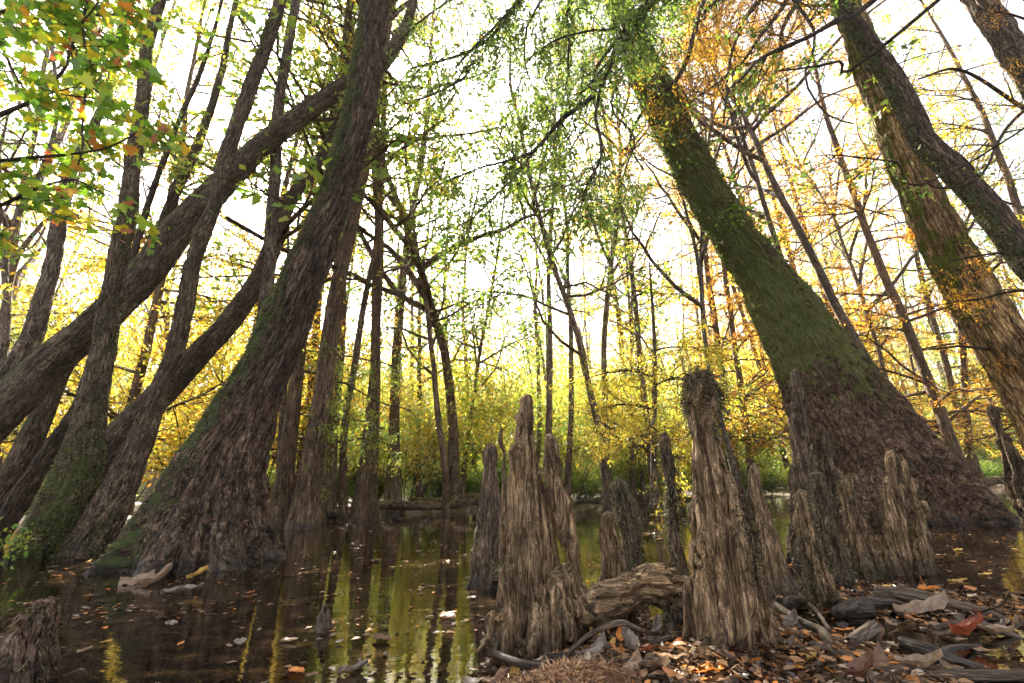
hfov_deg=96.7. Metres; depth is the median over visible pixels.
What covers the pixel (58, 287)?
tupelo tree
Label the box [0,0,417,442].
tupelo tree
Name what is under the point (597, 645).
fallen leaf
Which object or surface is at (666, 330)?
tupelo tree
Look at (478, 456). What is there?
shrub
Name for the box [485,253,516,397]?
slender tree
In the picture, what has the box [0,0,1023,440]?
sky
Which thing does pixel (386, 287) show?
slender tree
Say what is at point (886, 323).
slender tree
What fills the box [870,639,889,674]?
fallen leaf
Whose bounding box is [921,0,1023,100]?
cypress tree
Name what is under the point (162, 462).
shrub
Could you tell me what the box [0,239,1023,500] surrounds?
distant woodland
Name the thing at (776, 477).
shrub
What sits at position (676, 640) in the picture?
fallen leaf
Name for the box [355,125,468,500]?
cypress tree
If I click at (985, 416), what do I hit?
shrub
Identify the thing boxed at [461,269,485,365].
slender tree
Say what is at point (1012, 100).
bald cypress tree
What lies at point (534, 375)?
shrub
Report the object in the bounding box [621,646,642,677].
fallen leaf
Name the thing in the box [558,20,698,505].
cypress tree
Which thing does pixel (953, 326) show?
slender tree
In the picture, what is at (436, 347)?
slender tree
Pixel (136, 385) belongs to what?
cypress tree
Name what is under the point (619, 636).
fallen leaf
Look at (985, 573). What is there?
floating leaf
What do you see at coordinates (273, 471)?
shrub
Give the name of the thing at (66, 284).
slender tree
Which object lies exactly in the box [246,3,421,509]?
cypress tree
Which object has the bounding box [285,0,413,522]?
cypress tree
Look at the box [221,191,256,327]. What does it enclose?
slender tree
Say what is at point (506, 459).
shrub
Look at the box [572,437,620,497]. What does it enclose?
shrub
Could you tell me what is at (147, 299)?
slender tree
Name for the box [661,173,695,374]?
slender tree
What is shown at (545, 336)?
slender tree
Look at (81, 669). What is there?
fallen stick
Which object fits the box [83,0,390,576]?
tupelo tree
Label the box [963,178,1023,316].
cypress tree
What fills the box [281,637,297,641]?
floating leaf
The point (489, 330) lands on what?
slender tree
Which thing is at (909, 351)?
slender tree
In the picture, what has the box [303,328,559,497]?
shrub
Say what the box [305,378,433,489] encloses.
shrub
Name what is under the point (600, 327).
cypress tree
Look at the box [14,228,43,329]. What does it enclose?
slender tree
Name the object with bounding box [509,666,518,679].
fallen leaf
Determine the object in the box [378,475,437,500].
shrub
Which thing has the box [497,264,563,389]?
slender tree
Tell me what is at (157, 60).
cypress tree
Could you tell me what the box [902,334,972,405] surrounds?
tupelo tree
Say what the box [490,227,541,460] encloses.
slender tree
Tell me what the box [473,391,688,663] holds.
knee cluster
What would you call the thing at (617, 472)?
shrub
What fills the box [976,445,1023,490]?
shrub
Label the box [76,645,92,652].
floating leaf
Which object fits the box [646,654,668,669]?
fallen leaf
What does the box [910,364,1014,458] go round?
shrub
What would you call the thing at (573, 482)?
shrub
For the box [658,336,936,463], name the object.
shrub
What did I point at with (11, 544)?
sapling
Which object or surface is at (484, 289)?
slender tree
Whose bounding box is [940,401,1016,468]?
shrub
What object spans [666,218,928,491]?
tree
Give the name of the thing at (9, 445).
shrub
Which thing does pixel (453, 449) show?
tupelo tree
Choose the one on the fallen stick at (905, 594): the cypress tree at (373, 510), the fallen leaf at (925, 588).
the fallen leaf at (925, 588)
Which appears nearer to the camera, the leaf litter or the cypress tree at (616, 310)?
the leaf litter
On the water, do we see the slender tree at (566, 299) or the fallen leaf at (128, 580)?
the fallen leaf at (128, 580)
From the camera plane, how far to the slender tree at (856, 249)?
37.20 m
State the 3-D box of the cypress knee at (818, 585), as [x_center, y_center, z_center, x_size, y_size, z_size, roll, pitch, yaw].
[0.988,0.822,1.476,0.194,0.673,0.181,-2,-18,0]
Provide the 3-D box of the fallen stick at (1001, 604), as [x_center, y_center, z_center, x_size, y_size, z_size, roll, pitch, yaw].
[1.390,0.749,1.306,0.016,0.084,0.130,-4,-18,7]
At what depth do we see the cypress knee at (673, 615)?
1.31 m
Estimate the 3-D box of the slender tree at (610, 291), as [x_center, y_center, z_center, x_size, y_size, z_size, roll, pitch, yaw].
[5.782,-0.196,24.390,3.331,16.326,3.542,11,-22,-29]
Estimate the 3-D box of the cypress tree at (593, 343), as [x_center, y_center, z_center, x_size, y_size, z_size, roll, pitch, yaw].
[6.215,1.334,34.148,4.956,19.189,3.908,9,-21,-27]
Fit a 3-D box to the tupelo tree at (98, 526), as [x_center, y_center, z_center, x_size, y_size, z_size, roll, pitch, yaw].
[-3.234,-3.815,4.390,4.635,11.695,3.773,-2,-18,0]
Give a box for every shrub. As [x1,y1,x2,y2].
[0,213,311,486]
[0,216,252,501]
[0,292,144,460]
[50,229,492,479]
[108,320,276,470]
[122,235,356,466]
[201,346,390,457]
[267,389,405,497]
[268,466,350,489]
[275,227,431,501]
[295,439,423,506]
[299,353,537,500]
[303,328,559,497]
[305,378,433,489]
[319,302,491,412]
[338,415,467,499]
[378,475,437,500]
[378,480,410,499]
[381,296,601,458]
[386,286,613,505]
[402,451,508,497]
[423,446,508,495]
[430,413,511,491]
[441,303,678,500]
[461,454,508,502]
[469,431,575,475]
[489,342,586,464]
[533,352,680,460]
[534,346,761,503]
[536,327,685,477]
[540,329,736,449]
[540,448,615,498]
[540,456,614,494]
[540,463,590,492]
[571,448,686,494]
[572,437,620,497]
[574,350,735,494]
[613,457,687,498]
[622,443,726,497]
[657,345,791,496]
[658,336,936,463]
[662,319,780,441]
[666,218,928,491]
[682,456,775,488]
[685,440,791,495]
[738,458,789,497]
[740,446,789,473]
[875,302,979,419]
[903,391,985,436]
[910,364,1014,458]
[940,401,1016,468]
[963,452,1002,487]
[969,386,1019,458]
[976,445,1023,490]
[979,407,1023,463]
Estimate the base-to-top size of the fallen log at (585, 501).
0.208 m
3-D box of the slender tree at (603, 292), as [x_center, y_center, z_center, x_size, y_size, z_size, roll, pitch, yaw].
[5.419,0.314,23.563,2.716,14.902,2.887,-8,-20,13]
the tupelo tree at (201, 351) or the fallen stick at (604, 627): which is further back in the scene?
the tupelo tree at (201, 351)
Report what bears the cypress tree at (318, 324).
on the ground
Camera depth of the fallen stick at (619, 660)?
0.97 m
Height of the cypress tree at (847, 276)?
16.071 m
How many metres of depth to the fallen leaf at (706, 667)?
0.87 m
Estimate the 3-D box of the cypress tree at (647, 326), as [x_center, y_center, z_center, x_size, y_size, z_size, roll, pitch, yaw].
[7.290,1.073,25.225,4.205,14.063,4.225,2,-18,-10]
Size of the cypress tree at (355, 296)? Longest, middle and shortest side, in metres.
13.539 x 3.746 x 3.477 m
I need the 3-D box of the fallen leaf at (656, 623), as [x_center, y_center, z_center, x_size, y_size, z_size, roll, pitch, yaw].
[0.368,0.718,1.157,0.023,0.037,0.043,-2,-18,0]
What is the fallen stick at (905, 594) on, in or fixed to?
on the leaf litter
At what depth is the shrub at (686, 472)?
13.60 m
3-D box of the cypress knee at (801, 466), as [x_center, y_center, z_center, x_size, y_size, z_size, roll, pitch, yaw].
[1.566,0.753,2.446,0.477,1.289,0.252,-2,-18,0]
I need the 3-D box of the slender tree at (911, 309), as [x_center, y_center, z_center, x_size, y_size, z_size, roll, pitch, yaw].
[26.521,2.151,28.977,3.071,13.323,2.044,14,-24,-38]
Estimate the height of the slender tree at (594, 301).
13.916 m
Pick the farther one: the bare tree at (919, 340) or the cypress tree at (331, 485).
the bare tree at (919, 340)
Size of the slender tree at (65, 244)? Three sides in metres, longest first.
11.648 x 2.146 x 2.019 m
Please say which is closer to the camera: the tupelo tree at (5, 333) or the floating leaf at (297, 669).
the floating leaf at (297, 669)
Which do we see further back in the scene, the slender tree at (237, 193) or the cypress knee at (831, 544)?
the slender tree at (237, 193)
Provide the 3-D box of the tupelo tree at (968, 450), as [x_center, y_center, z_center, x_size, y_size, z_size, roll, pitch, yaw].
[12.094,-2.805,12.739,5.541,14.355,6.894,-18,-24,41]
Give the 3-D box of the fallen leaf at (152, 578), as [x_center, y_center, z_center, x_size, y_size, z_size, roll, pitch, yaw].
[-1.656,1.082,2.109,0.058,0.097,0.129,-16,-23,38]
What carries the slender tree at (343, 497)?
on the ground
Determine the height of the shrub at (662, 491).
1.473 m
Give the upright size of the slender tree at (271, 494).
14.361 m
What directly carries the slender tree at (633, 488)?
on the ground
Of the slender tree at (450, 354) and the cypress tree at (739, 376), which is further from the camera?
the slender tree at (450, 354)
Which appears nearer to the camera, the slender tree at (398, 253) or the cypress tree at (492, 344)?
the slender tree at (398, 253)
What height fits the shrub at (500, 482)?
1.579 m
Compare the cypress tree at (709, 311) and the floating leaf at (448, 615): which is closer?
the floating leaf at (448, 615)
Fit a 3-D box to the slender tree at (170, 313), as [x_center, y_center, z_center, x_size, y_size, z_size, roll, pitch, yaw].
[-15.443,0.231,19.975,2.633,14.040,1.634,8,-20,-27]
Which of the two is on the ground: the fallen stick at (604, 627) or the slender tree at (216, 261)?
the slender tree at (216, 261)
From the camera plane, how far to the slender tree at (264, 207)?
17.02 m
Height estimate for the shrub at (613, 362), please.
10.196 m
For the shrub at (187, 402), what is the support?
on the ground
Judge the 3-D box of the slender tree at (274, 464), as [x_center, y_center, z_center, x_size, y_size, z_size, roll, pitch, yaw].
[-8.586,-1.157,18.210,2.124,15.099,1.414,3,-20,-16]
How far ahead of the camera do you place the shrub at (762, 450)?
11.51 m
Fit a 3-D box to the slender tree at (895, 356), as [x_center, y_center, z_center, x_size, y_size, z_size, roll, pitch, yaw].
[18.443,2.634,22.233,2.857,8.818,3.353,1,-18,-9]
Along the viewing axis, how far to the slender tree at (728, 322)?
20.67 m
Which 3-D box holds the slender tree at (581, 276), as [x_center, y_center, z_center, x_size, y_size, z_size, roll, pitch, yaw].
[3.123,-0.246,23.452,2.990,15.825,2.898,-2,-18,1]
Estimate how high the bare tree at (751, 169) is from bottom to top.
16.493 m
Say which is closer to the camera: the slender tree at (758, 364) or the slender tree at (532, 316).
the slender tree at (758, 364)
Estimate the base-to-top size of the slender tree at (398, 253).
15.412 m
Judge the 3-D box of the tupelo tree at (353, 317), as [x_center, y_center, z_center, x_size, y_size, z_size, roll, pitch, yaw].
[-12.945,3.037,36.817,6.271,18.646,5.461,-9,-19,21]
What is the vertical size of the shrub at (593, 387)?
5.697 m
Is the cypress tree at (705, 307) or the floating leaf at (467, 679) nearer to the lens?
the floating leaf at (467, 679)
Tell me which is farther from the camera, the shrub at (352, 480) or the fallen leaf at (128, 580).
the shrub at (352, 480)
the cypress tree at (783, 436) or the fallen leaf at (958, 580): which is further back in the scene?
the cypress tree at (783, 436)
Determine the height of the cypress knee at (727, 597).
0.888 m
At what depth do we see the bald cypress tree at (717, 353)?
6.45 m
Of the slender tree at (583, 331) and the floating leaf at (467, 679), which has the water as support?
the floating leaf at (467, 679)
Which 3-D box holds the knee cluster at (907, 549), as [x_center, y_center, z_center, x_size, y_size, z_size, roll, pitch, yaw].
[1.825,0.893,2.139,0.300,0.778,0.377,-13,-21,31]
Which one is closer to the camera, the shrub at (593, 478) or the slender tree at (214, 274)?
the shrub at (593, 478)
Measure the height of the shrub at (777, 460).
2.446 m
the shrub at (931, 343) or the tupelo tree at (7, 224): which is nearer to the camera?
the tupelo tree at (7, 224)
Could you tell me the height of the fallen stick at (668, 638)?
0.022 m
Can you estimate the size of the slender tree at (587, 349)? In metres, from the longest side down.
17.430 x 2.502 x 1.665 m
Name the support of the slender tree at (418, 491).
on the ground
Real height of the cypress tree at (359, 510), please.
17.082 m
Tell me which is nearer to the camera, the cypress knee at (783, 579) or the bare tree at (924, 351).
the cypress knee at (783, 579)
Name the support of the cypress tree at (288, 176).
on the ground
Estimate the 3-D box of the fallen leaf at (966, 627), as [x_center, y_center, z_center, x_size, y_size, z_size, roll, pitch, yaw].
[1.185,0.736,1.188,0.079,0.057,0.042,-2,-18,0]
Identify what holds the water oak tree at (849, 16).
on the ground
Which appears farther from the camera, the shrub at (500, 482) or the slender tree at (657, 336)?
the slender tree at (657, 336)
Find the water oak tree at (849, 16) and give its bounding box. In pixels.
[718,0,1023,211]
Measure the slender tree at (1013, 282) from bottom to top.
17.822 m
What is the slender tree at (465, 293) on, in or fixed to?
on the ground
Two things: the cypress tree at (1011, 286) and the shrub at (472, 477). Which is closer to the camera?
the shrub at (472, 477)
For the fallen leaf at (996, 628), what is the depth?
1.15 m
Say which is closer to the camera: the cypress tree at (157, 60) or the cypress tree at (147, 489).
the cypress tree at (157, 60)
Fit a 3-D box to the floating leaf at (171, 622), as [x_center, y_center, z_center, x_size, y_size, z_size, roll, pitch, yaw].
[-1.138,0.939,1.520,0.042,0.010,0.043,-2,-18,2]
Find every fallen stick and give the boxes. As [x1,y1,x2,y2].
[65,668,87,675]
[487,648,545,668]
[567,619,659,658]
[603,653,668,664]
[640,633,679,643]
[774,601,878,682]
[808,602,831,631]
[830,596,905,617]
[873,586,1012,621]
[890,644,982,670]
[898,636,984,668]
[938,619,1023,637]
[980,591,1009,612]
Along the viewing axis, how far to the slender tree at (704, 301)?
19.12 m
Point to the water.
(136, 649)
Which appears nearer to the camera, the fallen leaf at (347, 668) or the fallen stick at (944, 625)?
the fallen leaf at (347, 668)
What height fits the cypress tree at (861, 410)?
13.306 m
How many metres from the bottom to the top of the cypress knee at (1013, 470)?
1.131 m
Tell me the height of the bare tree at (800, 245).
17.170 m
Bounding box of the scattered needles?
[476,584,1022,682]
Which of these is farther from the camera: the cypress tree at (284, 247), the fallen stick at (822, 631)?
the cypress tree at (284, 247)
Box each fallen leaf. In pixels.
[118,569,154,584]
[136,562,172,588]
[160,582,203,594]
[186,565,207,578]
[337,659,367,675]
[484,670,507,682]
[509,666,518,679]
[575,631,605,659]
[606,637,615,646]
[616,627,623,641]
[621,626,639,649]
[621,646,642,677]
[638,643,657,651]
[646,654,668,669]
[653,615,660,630]
[660,637,682,650]
[691,663,724,673]
[782,609,796,627]
[799,651,816,660]
[837,649,873,678]
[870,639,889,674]
[873,618,884,641]
[891,648,943,667]
[892,589,948,612]
[917,585,938,589]
[947,578,967,581]
[948,612,983,635]
[976,624,1014,633]
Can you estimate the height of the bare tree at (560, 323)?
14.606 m
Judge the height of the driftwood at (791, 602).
0.042 m
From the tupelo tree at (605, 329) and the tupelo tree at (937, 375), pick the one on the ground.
the tupelo tree at (605, 329)
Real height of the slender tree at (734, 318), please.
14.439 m
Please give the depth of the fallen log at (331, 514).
7.74 m
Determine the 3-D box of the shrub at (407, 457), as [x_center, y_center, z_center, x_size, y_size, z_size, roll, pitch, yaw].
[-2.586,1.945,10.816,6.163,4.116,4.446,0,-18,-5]
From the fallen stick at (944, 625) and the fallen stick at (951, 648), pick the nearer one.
the fallen stick at (951, 648)
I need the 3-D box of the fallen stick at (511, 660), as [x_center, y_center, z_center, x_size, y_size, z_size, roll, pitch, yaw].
[0.018,0.717,1.022,0.223,0.028,0.066,-14,-22,34]
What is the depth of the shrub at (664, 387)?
11.40 m
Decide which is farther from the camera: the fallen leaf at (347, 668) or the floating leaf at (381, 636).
the floating leaf at (381, 636)
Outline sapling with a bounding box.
[0,516,45,569]
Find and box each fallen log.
[326,503,385,518]
[378,497,479,509]
[411,493,479,501]
[571,498,602,505]
[980,476,1002,486]
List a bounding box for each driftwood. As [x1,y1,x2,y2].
[543,652,576,664]
[783,595,806,610]
[834,600,876,618]
[844,621,882,644]
[903,667,1023,681]
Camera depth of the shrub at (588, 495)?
13.87 m
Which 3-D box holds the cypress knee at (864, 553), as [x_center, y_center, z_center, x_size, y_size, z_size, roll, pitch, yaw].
[1.529,0.918,2.006,0.218,0.670,0.178,-2,-18,0]
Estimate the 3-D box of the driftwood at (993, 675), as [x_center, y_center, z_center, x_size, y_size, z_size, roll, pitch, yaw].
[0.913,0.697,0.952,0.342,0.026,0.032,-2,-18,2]
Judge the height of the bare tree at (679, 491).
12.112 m
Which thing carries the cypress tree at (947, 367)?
on the ground
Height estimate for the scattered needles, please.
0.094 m
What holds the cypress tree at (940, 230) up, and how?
on the ground
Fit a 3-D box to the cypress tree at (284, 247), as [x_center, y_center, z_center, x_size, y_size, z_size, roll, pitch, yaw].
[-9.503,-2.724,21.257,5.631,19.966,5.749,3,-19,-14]
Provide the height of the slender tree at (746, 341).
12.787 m
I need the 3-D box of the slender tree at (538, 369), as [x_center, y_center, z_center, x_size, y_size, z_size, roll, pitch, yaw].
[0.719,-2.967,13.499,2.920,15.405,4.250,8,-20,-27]
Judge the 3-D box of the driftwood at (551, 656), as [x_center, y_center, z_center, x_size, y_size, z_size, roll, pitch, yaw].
[0.104,0.691,0.993,0.071,0.022,0.025,2,-18,-11]
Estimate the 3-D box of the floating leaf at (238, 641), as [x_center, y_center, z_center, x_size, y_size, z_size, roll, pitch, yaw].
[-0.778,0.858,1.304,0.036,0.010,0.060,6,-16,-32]
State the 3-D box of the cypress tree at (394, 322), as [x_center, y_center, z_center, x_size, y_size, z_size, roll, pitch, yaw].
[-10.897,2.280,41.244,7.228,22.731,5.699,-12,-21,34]
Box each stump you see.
[0,591,71,682]
[315,604,333,632]
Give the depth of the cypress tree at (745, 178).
17.30 m
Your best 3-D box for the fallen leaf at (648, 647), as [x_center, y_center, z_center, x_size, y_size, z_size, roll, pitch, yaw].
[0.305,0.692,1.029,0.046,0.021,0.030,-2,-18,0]
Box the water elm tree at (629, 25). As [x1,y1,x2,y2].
[375,0,732,279]
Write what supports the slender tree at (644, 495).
on the ground
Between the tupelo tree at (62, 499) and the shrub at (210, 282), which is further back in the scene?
the shrub at (210, 282)
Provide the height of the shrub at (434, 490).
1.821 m
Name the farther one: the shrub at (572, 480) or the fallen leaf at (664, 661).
the shrub at (572, 480)
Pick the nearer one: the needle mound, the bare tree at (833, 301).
the needle mound
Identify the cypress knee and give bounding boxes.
[465,443,500,589]
[597,511,636,632]
[608,476,648,569]
[651,425,691,636]
[669,362,830,675]
[748,462,798,595]
[783,368,845,565]
[792,486,844,616]
[804,468,859,588]
[834,472,894,580]
[985,405,1023,540]
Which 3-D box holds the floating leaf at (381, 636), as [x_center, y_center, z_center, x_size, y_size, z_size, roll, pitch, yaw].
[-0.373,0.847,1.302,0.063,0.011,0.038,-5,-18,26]
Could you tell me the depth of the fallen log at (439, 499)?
10.02 m
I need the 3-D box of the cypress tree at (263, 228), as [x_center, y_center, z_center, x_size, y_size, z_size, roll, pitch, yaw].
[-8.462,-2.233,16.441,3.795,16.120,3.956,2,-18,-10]
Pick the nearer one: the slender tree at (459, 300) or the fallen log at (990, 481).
the fallen log at (990, 481)
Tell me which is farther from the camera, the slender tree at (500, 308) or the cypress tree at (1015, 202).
the slender tree at (500, 308)
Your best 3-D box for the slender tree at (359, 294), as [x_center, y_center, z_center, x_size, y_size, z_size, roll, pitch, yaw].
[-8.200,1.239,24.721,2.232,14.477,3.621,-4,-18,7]
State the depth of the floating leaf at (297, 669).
1.09 m
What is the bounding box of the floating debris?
[0,493,1023,682]
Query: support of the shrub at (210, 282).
on the ground
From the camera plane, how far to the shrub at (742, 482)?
13.15 m
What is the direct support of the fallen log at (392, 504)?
on the water
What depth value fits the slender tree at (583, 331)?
31.23 m
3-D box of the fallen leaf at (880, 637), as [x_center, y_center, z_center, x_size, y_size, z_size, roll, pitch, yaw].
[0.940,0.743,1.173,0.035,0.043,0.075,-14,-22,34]
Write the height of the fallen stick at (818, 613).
0.021 m
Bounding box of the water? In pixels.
[0,487,1023,682]
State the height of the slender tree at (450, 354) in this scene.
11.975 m
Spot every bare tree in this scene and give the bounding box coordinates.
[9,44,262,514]
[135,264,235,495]
[504,331,543,400]
[534,136,711,498]
[540,312,610,402]
[545,0,885,360]
[568,0,810,487]
[605,1,976,259]
[648,116,891,302]
[736,53,1008,378]
[780,228,865,478]
[847,235,946,358]
[889,299,974,388]
[894,310,957,390]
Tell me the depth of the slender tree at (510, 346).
31.70 m
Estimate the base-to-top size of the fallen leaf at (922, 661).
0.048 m
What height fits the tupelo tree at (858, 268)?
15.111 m
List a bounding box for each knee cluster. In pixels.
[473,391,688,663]
[877,447,942,575]
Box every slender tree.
[14,161,101,437]
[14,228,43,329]
[26,200,239,511]
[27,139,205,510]
[43,230,94,391]
[126,223,217,390]
[131,193,189,382]
[199,223,222,388]
[204,214,230,379]
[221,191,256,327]
[223,252,245,367]
[251,142,322,247]
[267,74,327,509]
[270,233,296,493]
[284,0,488,520]
[324,133,439,495]
[345,242,370,462]
[346,0,538,515]
[351,221,403,421]
[352,103,520,496]
[385,206,408,478]
[403,15,567,493]
[405,235,464,497]
[416,0,692,510]
[416,299,468,492]
[420,106,485,467]
[422,255,461,359]
[442,41,504,488]
[447,256,471,385]
[448,240,478,457]
[459,211,510,469]
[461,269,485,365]
[482,282,501,457]
[483,17,581,463]
[485,134,564,473]
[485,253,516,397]
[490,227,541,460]
[492,307,522,398]
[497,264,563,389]
[499,0,613,500]
[503,101,562,492]
[516,264,553,373]
[531,288,563,446]
[538,291,559,404]
[551,231,594,368]
[561,191,603,466]
[562,134,595,382]
[564,237,610,491]
[579,45,652,503]
[582,240,658,456]
[586,119,713,501]
[587,232,646,385]
[601,193,643,358]
[633,47,790,492]
[635,279,654,365]
[643,300,675,394]
[657,201,738,369]
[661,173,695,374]
[663,143,723,365]
[672,229,737,423]
[684,214,786,487]
[687,254,729,363]
[704,255,738,342]
[712,157,750,444]
[715,278,786,423]
[724,289,768,482]
[809,214,852,290]
[847,236,875,304]
[848,136,956,413]
[851,311,931,416]
[865,208,898,388]
[893,276,929,412]
[899,243,978,378]
[926,280,995,391]
[991,257,1023,312]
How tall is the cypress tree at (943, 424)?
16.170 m
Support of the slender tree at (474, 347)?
on the ground
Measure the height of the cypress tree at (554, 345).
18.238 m
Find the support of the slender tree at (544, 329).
on the ground
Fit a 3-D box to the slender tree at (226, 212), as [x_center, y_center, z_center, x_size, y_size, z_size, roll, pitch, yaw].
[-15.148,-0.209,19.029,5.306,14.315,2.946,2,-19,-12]
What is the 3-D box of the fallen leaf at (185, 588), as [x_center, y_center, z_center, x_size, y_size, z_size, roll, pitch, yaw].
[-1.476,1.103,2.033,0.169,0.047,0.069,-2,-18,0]
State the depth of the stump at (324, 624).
1.41 m
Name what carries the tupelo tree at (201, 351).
on the ground
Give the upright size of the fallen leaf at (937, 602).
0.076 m
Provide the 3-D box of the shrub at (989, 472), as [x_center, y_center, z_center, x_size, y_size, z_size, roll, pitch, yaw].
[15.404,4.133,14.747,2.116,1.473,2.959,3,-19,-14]
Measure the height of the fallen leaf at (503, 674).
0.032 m
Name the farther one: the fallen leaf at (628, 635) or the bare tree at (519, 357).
the bare tree at (519, 357)
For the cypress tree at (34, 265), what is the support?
on the ground
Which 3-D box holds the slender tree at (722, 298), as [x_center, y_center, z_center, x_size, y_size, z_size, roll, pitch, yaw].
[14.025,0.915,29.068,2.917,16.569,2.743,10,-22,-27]
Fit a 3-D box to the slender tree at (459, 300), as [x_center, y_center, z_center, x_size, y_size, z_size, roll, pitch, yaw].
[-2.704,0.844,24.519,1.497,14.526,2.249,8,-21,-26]
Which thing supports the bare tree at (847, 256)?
on the ground
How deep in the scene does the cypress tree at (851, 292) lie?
36.76 m
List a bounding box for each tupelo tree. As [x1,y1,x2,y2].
[0,0,180,365]
[0,0,184,466]
[0,0,258,380]
[0,0,305,546]
[0,0,334,507]
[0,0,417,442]
[0,157,149,364]
[4,0,168,558]
[52,0,286,556]
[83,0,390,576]
[96,0,427,488]
[116,0,588,509]
[159,218,261,389]
[224,0,419,324]
[344,281,385,374]
[464,0,634,496]
[524,2,720,500]
[625,245,698,405]
[715,0,1023,285]
[788,183,956,382]
[819,3,1023,473]
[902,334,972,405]
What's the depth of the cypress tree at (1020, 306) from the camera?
32.27 m
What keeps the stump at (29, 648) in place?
on the ground
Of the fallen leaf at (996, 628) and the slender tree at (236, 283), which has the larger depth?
the slender tree at (236, 283)
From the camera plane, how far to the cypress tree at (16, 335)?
11.59 m
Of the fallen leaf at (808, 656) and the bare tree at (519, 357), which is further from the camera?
the bare tree at (519, 357)
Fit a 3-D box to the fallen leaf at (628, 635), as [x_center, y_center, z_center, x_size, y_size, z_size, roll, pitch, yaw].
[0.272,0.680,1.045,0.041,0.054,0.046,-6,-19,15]
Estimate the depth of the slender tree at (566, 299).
9.58 m
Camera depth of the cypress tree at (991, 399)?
21.05 m
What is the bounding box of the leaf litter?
[467,575,1023,682]
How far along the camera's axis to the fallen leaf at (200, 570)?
2.20 m
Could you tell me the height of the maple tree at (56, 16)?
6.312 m
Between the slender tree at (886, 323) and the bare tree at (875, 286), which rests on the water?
the bare tree at (875, 286)
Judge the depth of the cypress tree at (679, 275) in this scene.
31.80 m
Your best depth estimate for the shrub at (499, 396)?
11.94 m
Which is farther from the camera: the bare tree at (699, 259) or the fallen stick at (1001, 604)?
the bare tree at (699, 259)
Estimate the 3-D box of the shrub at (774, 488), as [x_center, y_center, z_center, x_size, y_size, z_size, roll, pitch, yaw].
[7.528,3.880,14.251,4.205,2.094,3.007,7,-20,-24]
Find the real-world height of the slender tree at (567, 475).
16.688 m
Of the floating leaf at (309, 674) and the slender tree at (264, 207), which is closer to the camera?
the floating leaf at (309, 674)
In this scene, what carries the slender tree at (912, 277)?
on the ground
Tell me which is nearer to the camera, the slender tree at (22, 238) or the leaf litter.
the leaf litter
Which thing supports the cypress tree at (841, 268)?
on the ground
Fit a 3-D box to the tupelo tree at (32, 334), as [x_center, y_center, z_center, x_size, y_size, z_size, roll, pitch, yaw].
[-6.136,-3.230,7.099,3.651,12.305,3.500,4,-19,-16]
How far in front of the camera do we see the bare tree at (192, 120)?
12.40 m
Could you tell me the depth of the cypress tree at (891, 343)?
29.39 m
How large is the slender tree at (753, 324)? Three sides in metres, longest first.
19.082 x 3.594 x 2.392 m
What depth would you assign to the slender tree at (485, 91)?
16.13 m
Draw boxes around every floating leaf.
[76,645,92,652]
[164,620,177,625]
[234,637,246,644]
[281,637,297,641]
[288,666,304,673]
[305,672,318,676]
[372,633,390,639]
[439,613,455,617]
[462,676,477,682]
[972,648,994,652]
[978,572,991,575]
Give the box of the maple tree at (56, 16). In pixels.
[0,0,203,262]
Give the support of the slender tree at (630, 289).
on the ground
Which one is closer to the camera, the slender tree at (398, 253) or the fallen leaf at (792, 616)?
the fallen leaf at (792, 616)
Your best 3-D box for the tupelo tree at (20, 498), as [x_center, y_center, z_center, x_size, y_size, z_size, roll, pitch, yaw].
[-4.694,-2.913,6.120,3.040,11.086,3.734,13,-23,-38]
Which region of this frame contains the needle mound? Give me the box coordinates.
[493,652,658,682]
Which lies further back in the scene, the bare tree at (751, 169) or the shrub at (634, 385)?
the shrub at (634, 385)
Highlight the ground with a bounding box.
[19,484,1003,682]
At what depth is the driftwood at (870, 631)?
1.14 m
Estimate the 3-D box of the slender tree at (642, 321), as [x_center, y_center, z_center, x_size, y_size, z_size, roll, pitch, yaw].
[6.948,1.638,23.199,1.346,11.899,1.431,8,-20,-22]
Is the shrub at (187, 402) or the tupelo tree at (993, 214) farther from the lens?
the shrub at (187, 402)
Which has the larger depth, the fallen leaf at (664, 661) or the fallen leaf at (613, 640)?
the fallen leaf at (613, 640)
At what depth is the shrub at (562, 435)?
11.88 m
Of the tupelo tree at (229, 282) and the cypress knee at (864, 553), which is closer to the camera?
the cypress knee at (864, 553)
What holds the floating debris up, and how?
on the water
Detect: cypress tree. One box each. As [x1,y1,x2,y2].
[0,0,154,454]
[0,0,226,466]
[0,0,267,472]
[0,144,93,457]
[142,312,189,500]
[163,17,404,485]
[180,4,387,480]
[214,143,326,340]
[245,0,469,528]
[245,140,353,455]
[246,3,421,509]
[271,0,538,528]
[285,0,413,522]
[294,0,465,519]
[310,6,458,521]
[314,0,491,514]
[321,170,395,354]
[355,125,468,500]
[381,258,406,372]
[471,287,522,465]
[523,0,1020,525]
[539,82,673,499]
[542,322,560,400]
[544,262,747,516]
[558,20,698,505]
[565,243,611,365]
[587,260,618,387]
[604,0,1023,178]
[613,239,679,464]
[630,12,805,500]
[650,8,795,500]
[657,272,693,382]
[663,237,786,465]
[666,0,842,467]
[675,230,748,358]
[716,38,959,447]
[721,112,804,461]
[730,1,960,428]
[755,193,808,278]
[763,0,1023,471]
[806,225,857,315]
[811,170,895,362]
[829,0,1023,450]
[829,256,934,429]
[833,65,1020,489]
[850,227,963,447]
[872,0,1023,457]
[902,214,1023,461]
[907,0,1023,390]
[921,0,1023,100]
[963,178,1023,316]
[968,221,1023,316]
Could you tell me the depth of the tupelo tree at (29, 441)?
5.57 m
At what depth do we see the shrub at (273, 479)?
11.90 m
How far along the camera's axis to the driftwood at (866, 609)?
1.40 m

